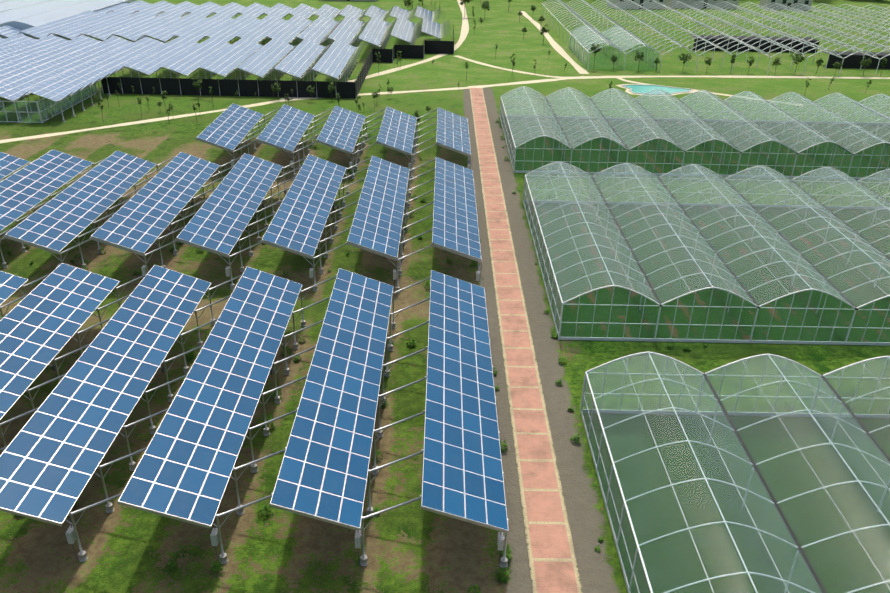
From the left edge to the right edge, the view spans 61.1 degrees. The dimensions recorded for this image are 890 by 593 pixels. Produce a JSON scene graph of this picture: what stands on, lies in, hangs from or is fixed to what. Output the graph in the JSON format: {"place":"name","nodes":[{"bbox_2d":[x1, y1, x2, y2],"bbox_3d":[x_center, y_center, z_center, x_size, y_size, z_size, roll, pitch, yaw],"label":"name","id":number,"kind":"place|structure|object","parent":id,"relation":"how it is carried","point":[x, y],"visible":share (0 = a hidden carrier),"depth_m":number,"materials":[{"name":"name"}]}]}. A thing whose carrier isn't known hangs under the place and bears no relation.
{"place":"outdoors","nodes":[
{"label":"outdoors","id":0,"kind":"place"},
{"bbox_2d":[0,87,468,142],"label":"track","id":1,"kind":"structure","parent":0,"point":[128,123],"depth_m":109.06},
{"bbox_2d":[333,0,376,0],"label":"building","id":2,"kind":"structure","parent":0,"point":[354,0],"depth_m":240.97,"materials":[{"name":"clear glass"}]},
{"bbox_2d":[281,0,468,99],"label":"track","id":3,"kind":"structure","parent":0,"point":[464,30],"depth_m":164.59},
{"bbox_2d":[0,0,889,592],"bbox_3d":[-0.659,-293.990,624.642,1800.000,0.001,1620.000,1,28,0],"label":"ground","id":4,"kind":"structure","parent":0,"point":[412,548],"depth_m":58.83,"materials":[{"name":"green plant"}]},
{"bbox_2d":[0,152,31,180],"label":"solar panel","id":5,"kind":"object","parent":4,"relation":"on","point":[10,164],"visible":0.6,"depth_m":77.91,"materials":[{"name":"glass"}]},
{"bbox_2d":[0,25,34,37],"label":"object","id":6,"kind":"object","parent":4,"relation":"on","point":[5,31],"visible":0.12,"depth_m":150.84,"materials":[{"name":"glass"}]},
{"bbox_2d":[0,34,42,74],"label":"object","id":7,"kind":"object","parent":4,"relation":"on","point":[8,43],"visible":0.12,"depth_m":139.20,"materials":[{"name":"glass"}]},
{"bbox_2d":[0,271,50,320],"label":"solar panel","id":8,"kind":"object","parent":4,"relation":"on","point":[10,284],"visible":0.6,"depth_m":54.09,"materials":[{"name":"glass"}]},
{"bbox_2d":[0,35,67,66],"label":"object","id":9,"kind":"object","parent":4,"relation":"on","point":[33,47],"visible":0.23,"depth_m":133.32,"materials":[{"name":"glass"}]},
{"bbox_2d":[0,76,96,122],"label":"greenhouse","id":10,"kind":"object","parent":4,"relation":"on","point":[45,106],"visible":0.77,"depth_m":106.90,"materials":[{"name":"glass"}]},
{"bbox_2d":[0,35,104,108],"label":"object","id":11,"kind":"object","parent":4,"relation":"on","point":[70,46],"visible":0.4,"depth_m":126.47,"materials":[{"name":"metal"}]},
{"bbox_2d":[0,149,107,267],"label":"solar panel","id":12,"kind":"object","parent":4,"relation":"on","point":[27,188],"visible":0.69,"depth_m":71.72,"materials":[{"name":"glass"}]},
{"bbox_2d":[21,10,103,40],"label":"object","id":13,"kind":"object","parent":4,"relation":"on","point":[50,26],"visible":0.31,"depth_m":158.25,"materials":[{"name":"glass"}]},
{"bbox_2d":[0,36,132,120],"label":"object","id":14,"kind":"object","parent":4,"relation":"on","point":[34,77],"visible":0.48,"depth_m":118.42,"materials":[{"name":"glass"}]},
{"bbox_2d":[0,0,134,43],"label":"greenhouse","id":15,"kind":"object","parent":4,"relation":"on","point":[26,14],"visible":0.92,"depth_m":172.76,"materials":[{"name":"white glass"}]},
{"bbox_2d":[0,263,146,450],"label":"solar panel","id":16,"kind":"object","parent":4,"relation":"on","point":[32,322],"visible":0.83,"depth_m":48.27,"materials":[{"name":"glass"}]},
{"bbox_2d":[52,11,127,39],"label":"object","id":17,"kind":"object","parent":4,"relation":"on","point":[95,21],"visible":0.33,"depth_m":158.62,"materials":[{"name":"glass"}]},
{"bbox_2d":[4,151,175,268],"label":"solar panel","id":18,"kind":"object","parent":4,"relation":"on","point":[58,223],"visible":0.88,"depth_m":66.90,"materials":[{"name":"glass"}]},
{"bbox_2d":[25,37,168,121],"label":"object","id":19,"kind":"object","parent":4,"relation":"on","point":[79,80],"visible":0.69,"depth_m":117.01,"materials":[{"name":"metal"}]},
{"bbox_2d":[94,94,104,122],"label":"tree","id":20,"kind":"object","parent":4,"relation":"on","point":[98,105],"visible":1,"depth_m":104.17,"materials":[{"name":"green plant"}]},
{"bbox_2d":[95,3,131,14],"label":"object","id":21,"kind":"object","parent":4,"relation":"on","point":[104,11],"visible":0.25,"depth_m":183.77,"materials":[{"name":"metal"}]},
{"bbox_2d":[81,11,155,50],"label":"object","id":22,"kind":"object","parent":4,"relation":"on","point":[96,32],"visible":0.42,"depth_m":158.42,"materials":[{"name":"glass"}]},
{"bbox_2d":[0,265,241,561],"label":"solar panel","id":23,"kind":"object","parent":4,"relation":"on","point":[110,407],"visible":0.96,"depth_m":40.83,"materials":[{"name":"glass"}]},
{"bbox_2d":[111,0,151,22],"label":"greenhouse","id":24,"kind":"object","parent":4,"relation":"on","point":[136,4],"visible":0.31,"depth_m":185.26,"materials":[{"name":"metal"}]},
{"bbox_2d":[113,12,181,45],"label":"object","id":25,"kind":"object","parent":4,"relation":"on","point":[160,19],"visible":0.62,"depth_m":158.81,"materials":[{"name":"metal"}]},
{"bbox_2d":[137,1,173,15],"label":"greenhouse","id":26,"kind":"object","parent":4,"relation":"on","point":[156,8],"visible":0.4,"depth_m":185.39,"materials":[{"name":"glass"}]},
{"bbox_2d":[122,36,198,77],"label":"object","id":27,"kind":"object","parent":4,"relation":"on","point":[153,57],"visible":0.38,"depth_m":129.90,"materials":[{"name":"glass"}]},
{"bbox_2d":[90,152,241,274],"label":"solar panel","id":28,"kind":"object","parent":4,"relation":"on","point":[139,213],"visible":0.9,"depth_m":66.93,"materials":[{"name":"glass"}]},
{"bbox_2d":[166,559,178,572],"bbox_3d":[-12.870,12.589,35.464,0.660,0.574,0.606,-9,29,-18],"label":"bush","id":29,"kind":"object","parent":4,"relation":"on","point":[172,563],"visible":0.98,"depth_m":35.39,"materials":[{"name":"green plant"}]},
{"bbox_2d":[143,13,207,42],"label":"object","id":30,"kind":"object","parent":4,"relation":"on","point":[165,34],"visible":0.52,"depth_m":158.71,"materials":[{"name":"glass"}]},
{"bbox_2d":[162,1,203,16],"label":"greenhouse","id":31,"kind":"object","parent":4,"relation":"on","point":[185,7],"visible":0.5,"depth_m":185.65,"materials":[{"name":"glass"}]},
{"bbox_2d":[185,345,199,360],"bbox_3d":[-17.265,3.866,51.492,1.144,1.050,1.050,-4,28,-10],"label":"bush","id":32,"kind":"object","parent":4,"relation":"on","point":[195,357],"visible":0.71,"depth_m":51.52,"materials":[{"name":"green plant"}]},
{"bbox_2d":[161,37,231,78],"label":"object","id":33,"kind":"object","parent":4,"relation":"on","point":[195,55],"visible":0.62,"depth_m":130.24,"materials":[{"name":"glass"}]},
{"bbox_2d":[191,78,201,97],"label":"tree","id":34,"kind":"object","parent":4,"relation":"on","point":[196,84],"visible":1,"depth_m":118.36,"materials":[{"name":"green plant"}]},
{"bbox_2d":[175,13,232,42],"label":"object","id":35,"kind":"object","parent":4,"relation":"on","point":[217,20],"visible":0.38,"depth_m":159.41,"materials":[{"name":"glass"}]},
{"bbox_2d":[186,1,222,26],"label":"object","id":36,"kind":"object","parent":4,"relation":"on","point":[212,6],"visible":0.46,"depth_m":185.88,"materials":[{"name":"metal"}]},
{"bbox_2d":[209,559,225,575],"bbox_3d":[-10.720,12.626,35.366,0.852,0.683,0.782,2,28,2],"label":"bush","id":37,"kind":"object","parent":4,"relation":"on","point":[216,567],"visible":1,"depth_m":35.26,"materials":[{"name":"green plant"}]},
{"bbox_2d":[117,267,336,563],"bbox_3d":[-11.153,5.441,45.081,6.904,4.428,24.300,1,28,0],"label":"solar panel","id":38,"kind":"object","parent":4,"relation":"on","point":[155,479],"visible":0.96,"depth_m":40.52,"materials":[{"name":"glass"}]},
{"bbox_2d":[212,2,245,19],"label":"greenhouse","id":39,"kind":"object","parent":4,"relation":"on","point":[232,10],"visible":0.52,"depth_m":185.98,"materials":[{"name":"glass"}]},
{"bbox_2d":[199,38,262,78],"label":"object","id":40,"kind":"object","parent":4,"relation":"on","point":[220,58],"visible":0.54,"depth_m":130.32,"materials":[{"name":"glass"}]},
{"bbox_2d":[205,14,259,51],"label":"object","id":41,"kind":"object","parent":4,"relation":"on","point":[240,23],"visible":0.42,"depth_m":159.45,"materials":[{"name":"glass"}]},
{"bbox_2d":[196,103,281,165],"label":"solar panel","id":42,"kind":"object","parent":4,"relation":"on","point":[229,128],"visible":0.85,"depth_m":90.48,"materials":[{"name":"glass"}]},
{"bbox_2d":[175,153,306,289],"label":"solar panel","id":43,"kind":"object","parent":4,"relation":"on","point":[205,220],"visible":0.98,"depth_m":67.07,"materials":[{"name":"glass"}]},
{"bbox_2d":[238,3,269,17],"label":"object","id":44,"kind":"object","parent":4,"relation":"on","point":[250,10],"visible":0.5,"depth_m":186.54,"materials":[{"name":"metal"}]},
{"bbox_2d":[235,14,288,55],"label":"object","id":45,"kind":"object","parent":4,"relation":"on","point":[264,25],"visible":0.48,"depth_m":160.02,"materials":[{"name":"glass"}]},
{"bbox_2d":[258,502,272,517],"bbox_3d":[-9.252,10.872,38.775,0.909,0.699,0.834,2,28,1],"label":"bush","id":46,"kind":"object","parent":4,"relation":"on","point":[265,508],"visible":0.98,"depth_m":38.67,"materials":[{"name":"green plant"}]},
{"bbox_2d":[236,38,298,79],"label":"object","id":47,"kind":"object","parent":4,"relation":"on","point":[266,64],"visible":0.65,"depth_m":130.56,"materials":[{"name":"glass"}]},
{"bbox_2d":[262,417,275,428],"bbox_3d":[-10.518,7.523,44.983,0.766,0.864,0.884,6,28,10],"label":"bush","id":48,"kind":"object","parent":4,"relation":"on","point":[268,419],"visible":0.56,"depth_m":44.97,"materials":[{"name":"green plant"}]},
{"bbox_2d":[265,387,283,401],"bbox_3d":[-10.854,6.111,47.747,1.156,0.785,1.060,-12,30,-24],"label":"bush","id":49,"kind":"object","parent":4,"relation":"on","point":[272,397],"visible":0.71,"depth_m":47.62,"materials":[{"name":"green plant"}]},
{"bbox_2d":[272,83,280,99],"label":"tree","id":50,"kind":"object","parent":4,"relation":"on","point":[277,88],"visible":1,"depth_m":118.21,"materials":[{"name":"green plant"}]},
{"bbox_2d":[101,26,453,97],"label":"shade net walls","id":51,"kind":"structure","parent":4,"relation":"on","point":[220,87],"depth_m":120.81,"materials":[{"name":"fabric"}]},
{"bbox_2d":[262,3,293,26],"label":"greenhouse","id":52,"kind":"object","parent":4,"relation":"on","point":[278,11],"visible":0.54,"depth_m":186.84,"materials":[{"name":"metal"}]},
{"bbox_2d":[281,345,291,356],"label":"bush","id":53,"kind":"object","parent":4,"relation":"on","point":[287,348],"visible":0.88,"depth_m":52.12,"materials":[{"name":"green plant"}]},
{"bbox_2d":[267,15,313,47],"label":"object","id":54,"kind":"object","parent":4,"relation":"on","point":[298,27],"visible":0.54,"depth_m":159.89,"materials":[{"name":"glass"}]},
{"bbox_2d":[255,104,333,177],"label":"solar panel","id":55,"kind":"object","parent":4,"relation":"on","point":[290,127],"visible":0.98,"depth_m":90.52,"materials":[{"name":"glass"}]},
{"bbox_2d":[289,3,317,22],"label":"greenhouse","id":56,"kind":"object","parent":4,"relation":"on","point":[300,9],"visible":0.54,"depth_m":187.05,"materials":[{"name":"glass"}]},
{"bbox_2d":[274,39,333,80],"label":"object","id":57,"kind":"object","parent":4,"relation":"on","point":[308,53],"visible":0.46,"depth_m":130.76,"materials":[{"name":"glass"}]},
{"bbox_2d":[306,85,314,98],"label":"tree","id":58,"kind":"object","parent":4,"relation":"on","point":[311,90],"visible":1,"depth_m":118.00,"materials":[{"name":"green plant"}]},
{"bbox_2d":[260,154,370,290],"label":"solar panel","id":59,"kind":"object","parent":4,"relation":"on","point":[281,231],"visible":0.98,"depth_m":67.08,"materials":[{"name":"glass"}]},
{"bbox_2d":[297,15,344,57],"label":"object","id":60,"kind":"object","parent":4,"relation":"on","point":[322,29],"visible":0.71,"depth_m":160.70,"materials":[{"name":"glass"}]},
{"bbox_2d":[313,4,342,30],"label":"greenhouse","id":61,"kind":"object","parent":4,"relation":"on","point":[329,10],"visible":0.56,"depth_m":187.32,"materials":[{"name":"glass"}]},
{"bbox_2d":[328,82,335,100],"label":"tree","id":62,"kind":"object","parent":4,"relation":"on","point":[330,88],"visible":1,"depth_m":118.76,"materials":[{"name":"green plant"}]},
{"bbox_2d":[311,40,365,81],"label":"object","id":63,"kind":"object","parent":4,"relation":"on","point":[325,61],"visible":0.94,"depth_m":131.30,"materials":[{"name":"glass"}]},
{"bbox_2d":[327,16,369,59],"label":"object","id":64,"kind":"object","parent":4,"relation":"on","point":[342,34],"visible":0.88,"depth_m":160.81,"materials":[{"name":"glass"}]},
{"bbox_2d":[269,268,430,565],"bbox_3d":[-4.454,5.562,45.135,6.904,4.428,24.300,1,28,0],"label":"solar panel","id":65,"kind":"object","parent":4,"relation":"on","point":[312,480],"visible":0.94,"depth_m":40.54,"materials":[{"name":"glass"}]},
{"bbox_2d":[315,105,385,178],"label":"solar panel","id":66,"kind":"object","parent":4,"relation":"on","point":[333,130],"visible":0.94,"depth_m":90.56,"materials":[{"name":"glass"}]},
{"bbox_2d":[339,4,369,27],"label":"greenhouse","id":67,"kind":"object","parent":4,"relation":"on","point":[348,9],"visible":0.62,"depth_m":187.69,"materials":[{"name":"metal"}]},
{"bbox_2d":[364,5,391,21],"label":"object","id":68,"kind":"object","parent":4,"relation":"on","point":[377,12],"visible":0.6,"depth_m":187.56,"materials":[{"name":"glass"}]},
{"bbox_2d":[359,16,397,48],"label":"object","id":69,"kind":"object","parent":4,"relation":"on","point":[371,30],"visible":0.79,"depth_m":160.36,"materials":[{"name":"metal"}]},
{"bbox_2d":[346,156,435,292],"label":"solar panel","id":70,"kind":"object","parent":4,"relation":"on","point":[381,170],"visible":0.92,"depth_m":67.12,"materials":[{"name":"glass"}]},
{"bbox_2d":[390,6,416,31],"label":"greenhouse","id":71,"kind":"object","parent":4,"relation":"on","point":[396,11],"visible":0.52,"depth_m":187.44,"materials":[{"name":"glass"}]},
{"bbox_2d":[375,107,437,179],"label":"solar panel","id":72,"kind":"object","parent":4,"relation":"on","point":[402,134],"visible":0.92,"depth_m":90.48,"materials":[{"name":"glass"}]},
{"bbox_2d":[390,17,422,44],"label":"greenhouse","id":73,"kind":"object","parent":4,"relation":"on","point":[405,27],"visible":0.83,"depth_m":163.26,"materials":[{"name":"glass"}]},
{"bbox_2d":[403,0,413,7],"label":"tree","id":74,"kind":"object","parent":4,"relation":"on","point":[408,2],"visible":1,"depth_m":212.72,"materials":[{"name":"green plant"}]},
{"bbox_2d":[406,338,415,347],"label":"bush","id":75,"kind":"object","parent":4,"relation":"on","point":[412,343],"visible":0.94,"depth_m":53.73,"materials":[{"name":"green plant"}]},
{"bbox_2d":[413,110,420,122],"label":"tree","id":76,"kind":"object","parent":4,"relation":"on","point":[416,114],"visible":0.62,"depth_m":103.14,"materials":[{"name":"green plant"}]},
{"bbox_2d":[414,6,440,27],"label":"greenhouse","id":77,"kind":"object","parent":4,"relation":"on","point":[420,11],"visible":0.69,"depth_m":187.59,"materials":[{"name":"glass"}]},
{"bbox_2d":[421,18,449,40],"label":"greenhouse","id":78,"kind":"object","parent":4,"relation":"on","point":[434,30],"visible":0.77,"depth_m":166.39,"materials":[{"name":"glass"}]},
{"bbox_2d":[435,108,471,168],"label":"solar panel","id":79,"kind":"object","parent":4,"relation":"on","point":[450,128],"visible":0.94,"depth_m":90.35,"materials":[{"name":"glass"}]},
{"bbox_2d":[431,157,481,285],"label":"solar panel","id":80,"kind":"object","parent":4,"relation":"on","point":[451,220],"visible":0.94,"depth_m":66.92,"materials":[{"name":"glass"}]},
{"bbox_2d":[419,270,508,567],"bbox_3d":[0.932,5.659,45.177,4.278,4.428,24.300,1,28,0],"label":"solar panel","id":81,"kind":"object","parent":4,"relation":"on","point":[450,444],"visible":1,"depth_m":40.42,"materials":[{"name":"glass"}]},
{"bbox_2d":[466,584,480,592],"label":"bush","id":82,"kind":"object","parent":4,"relation":"on","point":[473,588],"visible":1,"depth_m":34.19,"materials":[{"name":"green plant"}]},
{"bbox_2d":[482,1,489,18],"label":"tree","id":83,"kind":"object","parent":4,"relation":"on","point":[486,5],"visible":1,"depth_m":206.75,"materials":[{"name":"green plant"}]},
{"bbox_2d":[495,567,508,582],"bbox_3d":[2.707,13.013,35.305,0.722,0.665,0.674,19,32,30],"label":"bush","id":84,"kind":"object","parent":4,"relation":"on","point":[502,572],"visible":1,"depth_m":35.26,"materials":[{"name":"green plant"}]},
{"bbox_2d":[500,440,507,452],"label":"bush","id":85,"kind":"object","parent":4,"relation":"on","point":[502,445],"visible":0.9,"depth_m":43.60,"materials":[{"name":"green plant"}]},
{"bbox_2d":[500,550,511,562],"bbox_3d":[2.955,12.521,36.282,0.645,0.640,0.602,25,36,38],"label":"bush","id":86,"kind":"object","parent":4,"relation":"on","point":[508,554],"visible":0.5,"depth_m":36.23,"materials":[{"name":"green plant"}]},
{"bbox_2d":[540,24,549,43],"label":"tree","id":87,"kind":"object","parent":4,"relation":"on","point":[544,29],"visible":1,"depth_m":171.85,"materials":[{"name":"green plant"}]},
{"bbox_2d":[569,433,582,443],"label":"bush","id":88,"kind":"object","parent":4,"relation":"on","point":[578,437],"visible":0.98,"depth_m":44.49,"materials":[{"name":"green plant"}]},
{"bbox_2d":[590,42,600,69],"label":"tree","id":89,"kind":"object","parent":4,"relation":"on","point":[594,47],"visible":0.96,"depth_m":144.62,"materials":[{"name":"green plant"}]},
{"bbox_2d":[634,51,643,69],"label":"tree","id":90,"kind":"object","parent":4,"relation":"on","point":[639,56],"visible":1,"depth_m":144.86,"materials":[{"name":"green plant"}]},
{"bbox_2d":[678,53,691,71],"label":"tree","id":91,"kind":"object","parent":4,"relation":"on","point":[684,58],"visible":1,"depth_m":145.04,"materials":[{"name":"green plant"}]},
{"bbox_2d":[500,86,889,179],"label":"greenhouse","id":92,"kind":"object","parent":4,"relation":"on","point":[598,142],"visible":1,"depth_m":98.66,"materials":[{"name":"clear glass"}]},
{"bbox_2d":[523,162,889,345],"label":"greenhouse","id":93,"kind":"object","parent":4,"relation":"on","point":[674,270],"visible":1,"depth_m":64.68,"materials":[{"name":"glass"}]},
{"bbox_2d":[542,0,889,75],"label":"greenhouse","id":94,"kind":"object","parent":4,"relation":"on","point":[727,43],"depth_m":169.30,"materials":[{"name":"white metal"}]},
{"bbox_2d":[580,351,889,592],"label":"greenhouse","id":95,"kind":"object","parent":4,"relation":"on","point":[696,501],"visible":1,"depth_m":40.33,"materials":[{"name":"glass"}]},
{"bbox_2d":[747,56,753,72],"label":"tree","id":96,"kind":"object","parent":4,"relation":"on","point":[751,61],"visible":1,"depth_m":145.13,"materials":[{"name":"green plant"}]},
{"bbox_2d":[772,57,781,71],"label":"tree","id":97,"kind":"object","parent":4,"relation":"on","point":[775,62],"visible":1,"depth_m":144.91,"materials":[{"name":"green plant"}]},
{"bbox_2d":[790,53,805,71],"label":"tree","id":98,"kind":"object","parent":4,"relation":"on","point":[797,58],"visible":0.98,"depth_m":145.25,"materials":[{"name":"green plant"}]},
{"bbox_2d":[816,58,823,73],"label":"tree","id":99,"kind":"object","parent":4,"relation":"on","point":[819,62],"visible":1,"depth_m":144.89,"materials":[{"name":"green plant"}]},
{"bbox_2d":[833,61,842,75],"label":"tree","id":100,"kind":"object","parent":4,"relation":"on","point":[836,65],"visible":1,"depth_m":144.69,"materials":[{"name":"green plant"}]},
{"bbox_2d":[860,57,870,73],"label":"tree","id":101,"kind":"object","parent":4,"relation":"on","point":[864,62],"visible":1,"depth_m":144.82,"materials":[{"name":"green plant"}]},
{"bbox_2d":[454,55,583,77],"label":"track","id":102,"kind":"structure","parent":0,"point":[481,63],"depth_m":145.22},
{"bbox_2d":[469,88,582,592],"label":"paved path","id":103,"kind":"structure","parent":0,"point":[552,559],"depth_m":47.41,"materials":[{"name":"pink tile"}]},
{"bbox_2d":[521,11,588,73],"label":"track","id":104,"kind":"structure","parent":0,"point":[562,52],"depth_m":167.83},
{"bbox_2d":[568,25,658,69],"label":"net house","id":105,"kind":"structure","parent":0,"point":[648,54],"depth_m":155.87,"materials":[{"name":"white metal"}]},
{"bbox_2d":[607,0,665,8],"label":"building","id":106,"kind":"structure","parent":0,"point":[640,2],"depth_m":235.78,"materials":[{"name":"grey glass"}]},
{"bbox_2d":[616,84,698,95],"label":"pond","id":107,"kind":"structure","parent":0,"point":[638,89],"depth_m":131.82,"materials":[{"name":"liquid"}]},
{"bbox_2d":[468,75,889,87],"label":"track","id":108,"kind":"structure","parent":0,"point":[548,80],"depth_m":141.76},
{"bbox_2d":[665,0,738,8],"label":"building","id":109,"kind":"structure","parent":0,"point":[711,2],"depth_m":240.78,"materials":[{"name":"grey glass"}]},
{"bbox_2d":[617,78,802,105],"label":"track","id":110,"kind":"structure","parent":0,"point":[622,79],"depth_m":129.34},
{"bbox_2d":[759,0,812,9],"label":"building","id":111,"kind":"structure","parent":0,"point":[808,3],"depth_m":241.76,"materials":[{"name":"grey glass"}]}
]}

